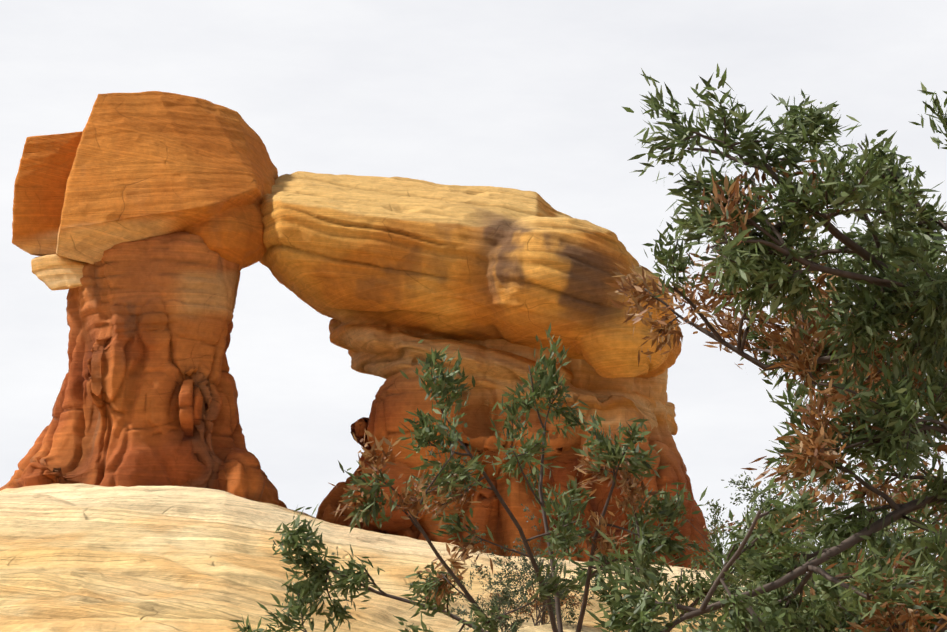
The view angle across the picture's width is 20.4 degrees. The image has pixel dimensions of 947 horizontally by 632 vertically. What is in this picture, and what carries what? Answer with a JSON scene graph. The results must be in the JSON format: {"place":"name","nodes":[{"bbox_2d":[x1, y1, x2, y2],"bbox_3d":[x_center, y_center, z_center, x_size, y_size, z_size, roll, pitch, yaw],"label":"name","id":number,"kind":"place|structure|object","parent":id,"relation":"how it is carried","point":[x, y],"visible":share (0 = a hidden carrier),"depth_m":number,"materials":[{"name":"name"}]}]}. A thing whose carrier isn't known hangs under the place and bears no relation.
{"place":"outdoors","nodes":[
{"label":"outdoors","id":0,"kind":"place"},
{"bbox_2d":[0,483,809,631],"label":"rock ground","id":1,"kind":"structure","parent":0,"point":[79,557],"depth_m":23.29,"materials":[{"name":"beige stone"}]},
{"bbox_2d":[0,232,286,507],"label":"pillar","id":2,"kind":"structure","parent":1,"relation":"on","point":[147,395],"depth_m":29.04,"materials":[{"name":"stone"}]},
{"bbox_2d":[31,254,85,289],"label":"rock slab","id":3,"kind":"structure","parent":2,"relation":"on","point":[54,272],"depth_m":29.51,"materials":[{"name":"beige stone"}]},
{"bbox_2d":[12,91,277,269],"bbox_3d":[-3.871,-1.570,30.710,3.287,2.563,3.466,0,-12,-1],"label":"cap boulder","id":4,"kind":"object","parent":2,"relation":"on","point":[125,167],"visible":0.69,"depth_m":29.35,"materials":[{"name":"orange stone"}]},
{"bbox_2d":[449,560,534,631],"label":"shrub","id":5,"kind":"object","parent":1,"relation":"on","point":[506,595],"visible":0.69,"depth_m":21.40,"materials":[{"name":"green plant"}]},
{"bbox_2d":[316,334,718,571],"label":"pillar","id":6,"kind":"structure","parent":1,"relation":"on","point":[398,395],"depth_m":29.35,"materials":[{"name":"stone"}]},
{"bbox_2d":[259,171,681,434],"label":"cap slab","id":7,"kind":"structure","parent":6,"relation":"on","point":[386,274],"depth_m":29.10,"materials":[{"name":"stone"}]},
{"bbox_2d":[475,504,598,627],"bbox_3d":[0.542,2.234,22.547,1.154,1.202,1.392,0,-12,-1],"label":"shrub","id":8,"kind":"object","parent":1,"relation":"on","point":[543,610],"visible":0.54,"depth_m":22.37,"materials":[{"name":"green plant"}]},
{"bbox_2d":[681,536,828,631],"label":"shrub","id":9,"kind":"object","parent":1,"relation":"on","point":[731,584],"visible":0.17,"depth_m":21.72,"materials":[{"name":"green plant"}]},
{"bbox_2d":[648,447,926,611],"bbox_3d":[2.985,2.279,23.032,2.411,2.250,2.723,-8,-14,33],"label":"shrub","id":10,"kind":"object","parent":1,"relation":"on","point":[722,526],"visible":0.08,"depth_m":23.15,"materials":[{"name":"green plant"}]},
{"bbox_2d":[663,463,946,631],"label":"bush","id":11,"kind":"object","parent":1,"relation":"on","point":[703,625],"visible":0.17,"depth_m":7.16,"materials":[{"name":"green plant"}]},
{"bbox_2d":[798,468,941,592],"bbox_3d":[3.909,2.210,24.465,2.327,1.669,1.856,0,-12,-1],"label":"shrub","id":12,"kind":"object","parent":1,"relation":"on","point":[880,517],"visible":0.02,"depth_m":24.58,"materials":[{"name":"green plant"}]},
{"bbox_2d":[807,536,946,631],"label":"bush","id":13,"kind":"object","parent":1,"relation":"on","point":[832,596],"visible":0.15,"depth_m":6.57,"materials":[{"name":"green plant"}]},
{"bbox_2d":[0,0,946,576],"label":"sky","id":14,"kind":"structure","parent":0,"point":[524,95],"materials":[{"name":"white"}]},
{"bbox_2d":[229,323,806,631],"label":"juniper bush","id":15,"kind":"object","parent":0,"point":[447,490],"visible":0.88,"depth_m":5.11,"materials":[{"name":"green plant"}]},
{"bbox_2d":[580,63,946,631],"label":"juniper tree","id":16,"kind":"object","parent":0,"point":[882,387],"visible":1,"depth_m":4.27,"materials":[{"name":"green plant"}]}
]}

